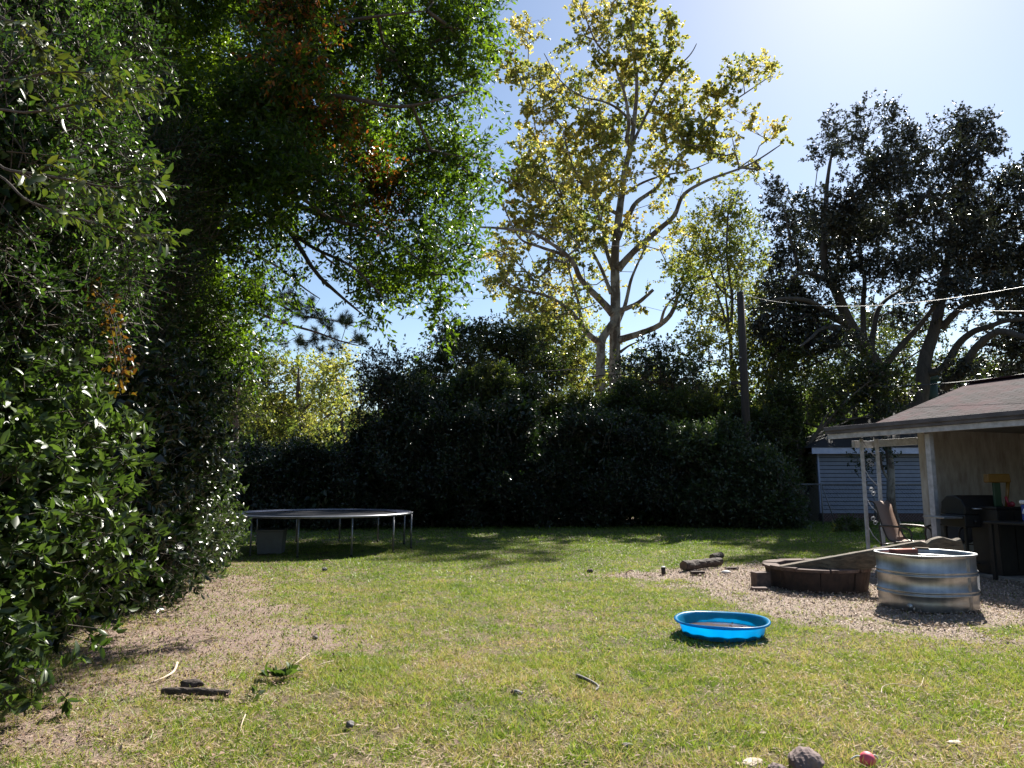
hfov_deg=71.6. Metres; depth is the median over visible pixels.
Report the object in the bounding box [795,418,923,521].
garden shed
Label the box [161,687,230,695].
log
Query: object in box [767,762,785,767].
rock
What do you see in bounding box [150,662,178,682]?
stick
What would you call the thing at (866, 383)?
broadleaf tree
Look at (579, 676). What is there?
stick
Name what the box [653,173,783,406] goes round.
sweetgum tree
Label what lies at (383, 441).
hedge shrub
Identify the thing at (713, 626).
kiddie pool
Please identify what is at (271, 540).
storage bin
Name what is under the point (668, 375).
broadleaf tree
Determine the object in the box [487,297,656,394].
broadleaf tree
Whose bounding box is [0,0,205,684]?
privet tree
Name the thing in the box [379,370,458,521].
hedge shrub
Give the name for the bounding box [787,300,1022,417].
broadleaf tree
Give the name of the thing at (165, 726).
hedge litter
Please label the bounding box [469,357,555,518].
hedge shrub
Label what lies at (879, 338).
broadleaf tree
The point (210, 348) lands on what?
privet tree
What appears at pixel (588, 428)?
hedge shrub
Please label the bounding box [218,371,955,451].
distant woods
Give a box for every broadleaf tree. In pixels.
[221,313,284,446]
[227,346,364,449]
[294,337,377,443]
[345,361,441,407]
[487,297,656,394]
[511,295,670,396]
[604,329,751,403]
[737,274,876,433]
[752,344,923,520]
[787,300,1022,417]
[815,300,1018,416]
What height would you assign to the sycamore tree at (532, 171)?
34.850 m
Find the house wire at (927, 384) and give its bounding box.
[875,378,987,386]
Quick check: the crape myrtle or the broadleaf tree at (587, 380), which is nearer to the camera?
the crape myrtle
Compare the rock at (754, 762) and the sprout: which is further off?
the sprout
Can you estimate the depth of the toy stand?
11.35 m
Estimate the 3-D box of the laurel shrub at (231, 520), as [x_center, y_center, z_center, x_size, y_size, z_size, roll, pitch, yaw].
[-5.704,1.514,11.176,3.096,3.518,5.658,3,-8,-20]
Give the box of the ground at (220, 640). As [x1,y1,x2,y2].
[0,518,1023,767]
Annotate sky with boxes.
[122,0,1023,444]
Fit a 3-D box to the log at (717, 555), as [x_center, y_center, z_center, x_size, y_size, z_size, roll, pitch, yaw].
[3.947,3.322,13.682,0.149,0.157,0.483,-6,-10,36]
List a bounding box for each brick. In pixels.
[690,571,704,574]
[724,567,738,569]
[889,548,917,552]
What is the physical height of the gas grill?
1.230 m
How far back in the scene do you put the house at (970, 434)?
13.62 m
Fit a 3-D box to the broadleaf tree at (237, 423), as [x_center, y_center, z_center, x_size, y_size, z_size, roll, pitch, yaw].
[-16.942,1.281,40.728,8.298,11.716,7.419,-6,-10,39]
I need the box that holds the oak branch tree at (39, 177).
[0,10,192,256]
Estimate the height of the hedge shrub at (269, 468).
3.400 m
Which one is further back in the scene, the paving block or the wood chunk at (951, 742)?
the paving block
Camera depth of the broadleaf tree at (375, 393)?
56.92 m
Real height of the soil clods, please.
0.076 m
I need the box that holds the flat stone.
[751,586,767,591]
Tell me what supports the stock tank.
on the ground at (220, 640)
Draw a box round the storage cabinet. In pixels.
[972,506,1023,575]
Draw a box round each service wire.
[742,286,1023,306]
[742,296,883,404]
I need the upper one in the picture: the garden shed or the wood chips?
the garden shed
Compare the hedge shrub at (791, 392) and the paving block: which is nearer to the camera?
the paving block
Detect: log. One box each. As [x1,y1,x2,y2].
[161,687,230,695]
[679,557,722,570]
[709,552,723,557]
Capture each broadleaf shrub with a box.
[0,308,170,722]
[4,290,223,661]
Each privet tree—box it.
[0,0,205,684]
[93,43,246,397]
[156,185,285,472]
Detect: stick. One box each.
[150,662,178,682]
[575,674,599,690]
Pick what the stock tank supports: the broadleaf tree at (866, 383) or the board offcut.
the board offcut
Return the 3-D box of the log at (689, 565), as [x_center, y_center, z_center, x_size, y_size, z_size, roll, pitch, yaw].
[3.288,3.111,12.277,1.126,0.198,0.185,7,-11,-42]
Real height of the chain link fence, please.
1.446 m
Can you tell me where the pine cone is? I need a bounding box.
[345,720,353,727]
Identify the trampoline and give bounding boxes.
[225,509,412,557]
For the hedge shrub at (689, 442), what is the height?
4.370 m
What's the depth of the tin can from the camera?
11.54 m
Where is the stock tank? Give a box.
[873,548,980,612]
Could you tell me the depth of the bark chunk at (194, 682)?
5.18 m
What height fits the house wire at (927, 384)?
0.461 m
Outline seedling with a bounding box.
[259,660,305,677]
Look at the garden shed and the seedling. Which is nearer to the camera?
the seedling
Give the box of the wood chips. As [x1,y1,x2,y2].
[587,557,1023,644]
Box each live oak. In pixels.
[735,89,1012,417]
[909,151,1023,407]
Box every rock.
[741,757,763,767]
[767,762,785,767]
[787,746,824,767]
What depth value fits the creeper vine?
5.18 m
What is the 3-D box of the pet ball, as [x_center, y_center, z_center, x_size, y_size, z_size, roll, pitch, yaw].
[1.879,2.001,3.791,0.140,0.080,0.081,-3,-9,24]
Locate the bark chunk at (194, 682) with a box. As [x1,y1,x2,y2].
[180,678,204,687]
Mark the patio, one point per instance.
(1018, 578)
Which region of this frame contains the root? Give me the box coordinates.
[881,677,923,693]
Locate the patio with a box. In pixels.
[978,573,1023,581]
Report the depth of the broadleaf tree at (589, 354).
46.41 m
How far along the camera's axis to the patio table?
10.62 m
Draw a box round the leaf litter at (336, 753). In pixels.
[12,545,1023,767]
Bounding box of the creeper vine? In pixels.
[45,248,139,397]
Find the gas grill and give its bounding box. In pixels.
[923,495,1003,563]
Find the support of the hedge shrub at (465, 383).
on the ground at (220, 640)
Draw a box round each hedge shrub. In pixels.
[220,420,291,528]
[225,439,336,530]
[259,426,390,531]
[307,370,444,529]
[342,334,459,524]
[373,393,502,527]
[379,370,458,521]
[422,388,547,528]
[428,356,526,520]
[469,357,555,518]
[480,410,611,528]
[533,380,609,520]
[540,398,665,528]
[596,371,699,520]
[597,413,715,525]
[645,411,765,528]
[657,376,734,461]
[688,426,808,529]
[721,375,816,502]
[731,444,813,529]
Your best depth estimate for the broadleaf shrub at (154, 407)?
7.34 m
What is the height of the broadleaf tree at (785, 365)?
11.460 m
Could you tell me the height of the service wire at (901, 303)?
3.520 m
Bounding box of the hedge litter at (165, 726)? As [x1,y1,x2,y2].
[0,547,467,767]
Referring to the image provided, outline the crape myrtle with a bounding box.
[846,435,902,526]
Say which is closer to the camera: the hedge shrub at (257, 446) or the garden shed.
the hedge shrub at (257, 446)
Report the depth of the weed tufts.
4.72 m
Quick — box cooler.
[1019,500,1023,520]
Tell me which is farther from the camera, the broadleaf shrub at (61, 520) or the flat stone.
the flat stone
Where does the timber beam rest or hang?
on the fire pit
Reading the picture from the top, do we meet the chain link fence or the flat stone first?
the chain link fence
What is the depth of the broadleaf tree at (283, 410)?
49.14 m
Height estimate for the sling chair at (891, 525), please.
1.110 m
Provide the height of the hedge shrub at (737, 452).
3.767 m
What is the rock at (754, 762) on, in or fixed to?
on the ground at (220, 640)
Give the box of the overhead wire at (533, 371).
[233,358,741,383]
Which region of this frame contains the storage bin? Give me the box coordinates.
[254,528,287,553]
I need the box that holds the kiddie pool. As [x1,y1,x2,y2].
[674,611,770,642]
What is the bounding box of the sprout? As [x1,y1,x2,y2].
[244,681,264,700]
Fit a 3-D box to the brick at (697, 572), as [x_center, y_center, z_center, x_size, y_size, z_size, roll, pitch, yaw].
[3.019,3.072,11.558,0.220,0.050,0.100,1,-8,-4]
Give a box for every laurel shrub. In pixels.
[98,322,246,613]
[181,400,252,591]
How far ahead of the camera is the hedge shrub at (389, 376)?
24.59 m
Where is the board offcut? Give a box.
[914,547,928,549]
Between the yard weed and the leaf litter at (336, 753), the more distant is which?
the yard weed
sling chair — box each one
[869,500,931,546]
[924,524,972,544]
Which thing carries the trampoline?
on the ground at (220, 640)
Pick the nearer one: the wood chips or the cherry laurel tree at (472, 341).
the wood chips
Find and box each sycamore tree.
[476,0,793,388]
[487,245,615,396]
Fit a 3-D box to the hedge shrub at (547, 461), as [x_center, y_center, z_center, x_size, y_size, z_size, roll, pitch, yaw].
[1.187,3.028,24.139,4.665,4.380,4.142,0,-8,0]
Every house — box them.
[823,374,1023,552]
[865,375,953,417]
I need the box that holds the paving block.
[751,571,770,587]
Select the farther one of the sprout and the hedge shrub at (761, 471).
the hedge shrub at (761, 471)
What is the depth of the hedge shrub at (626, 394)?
27.99 m
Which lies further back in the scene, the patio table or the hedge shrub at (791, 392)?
the hedge shrub at (791, 392)
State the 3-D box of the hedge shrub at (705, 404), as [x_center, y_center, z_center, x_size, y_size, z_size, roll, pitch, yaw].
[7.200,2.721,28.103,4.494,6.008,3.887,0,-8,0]
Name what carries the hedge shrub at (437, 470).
on the ground at (220, 640)
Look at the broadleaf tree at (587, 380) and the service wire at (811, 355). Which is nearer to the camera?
the service wire at (811, 355)
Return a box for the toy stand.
[983,474,1014,506]
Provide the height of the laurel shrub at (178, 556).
3.994 m
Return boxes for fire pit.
[762,558,871,593]
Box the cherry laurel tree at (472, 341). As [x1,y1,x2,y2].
[402,309,582,399]
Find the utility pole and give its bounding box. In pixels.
[730,291,751,447]
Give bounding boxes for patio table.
[983,520,1023,579]
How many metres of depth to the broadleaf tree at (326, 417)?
54.97 m
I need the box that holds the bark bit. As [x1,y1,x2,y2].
[510,689,522,694]
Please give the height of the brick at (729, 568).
0.040 m
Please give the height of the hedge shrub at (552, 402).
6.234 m
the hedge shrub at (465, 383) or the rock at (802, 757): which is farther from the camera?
the hedge shrub at (465, 383)
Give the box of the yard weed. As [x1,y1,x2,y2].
[828,513,876,532]
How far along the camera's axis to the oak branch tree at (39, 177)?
3.34 m
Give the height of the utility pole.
8.644 m
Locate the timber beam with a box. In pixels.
[779,536,964,570]
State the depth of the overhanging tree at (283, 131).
11.66 m
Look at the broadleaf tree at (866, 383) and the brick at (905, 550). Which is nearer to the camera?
the brick at (905, 550)
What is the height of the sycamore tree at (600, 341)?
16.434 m
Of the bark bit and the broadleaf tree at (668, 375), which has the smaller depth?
the bark bit
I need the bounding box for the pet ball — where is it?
[850,751,877,767]
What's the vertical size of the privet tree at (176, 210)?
7.411 m
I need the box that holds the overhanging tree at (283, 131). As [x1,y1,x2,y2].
[106,0,524,405]
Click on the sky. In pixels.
(931, 53)
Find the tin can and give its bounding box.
[661,566,665,574]
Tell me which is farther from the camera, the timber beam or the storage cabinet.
the storage cabinet
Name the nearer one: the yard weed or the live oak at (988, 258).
the yard weed
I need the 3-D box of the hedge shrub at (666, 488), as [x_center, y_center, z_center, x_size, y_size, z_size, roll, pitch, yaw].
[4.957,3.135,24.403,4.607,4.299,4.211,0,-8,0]
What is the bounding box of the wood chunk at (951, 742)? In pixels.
[946,740,960,744]
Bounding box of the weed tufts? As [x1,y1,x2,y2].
[4,569,1023,767]
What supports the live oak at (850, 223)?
on the ground at (220, 640)
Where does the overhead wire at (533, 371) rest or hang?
attached to the utility pole
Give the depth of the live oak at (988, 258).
31.16 m
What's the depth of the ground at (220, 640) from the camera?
6.50 m
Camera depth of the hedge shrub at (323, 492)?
22.62 m
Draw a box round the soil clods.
[0,560,361,757]
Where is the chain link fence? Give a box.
[797,483,922,523]
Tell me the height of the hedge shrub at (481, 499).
5.168 m

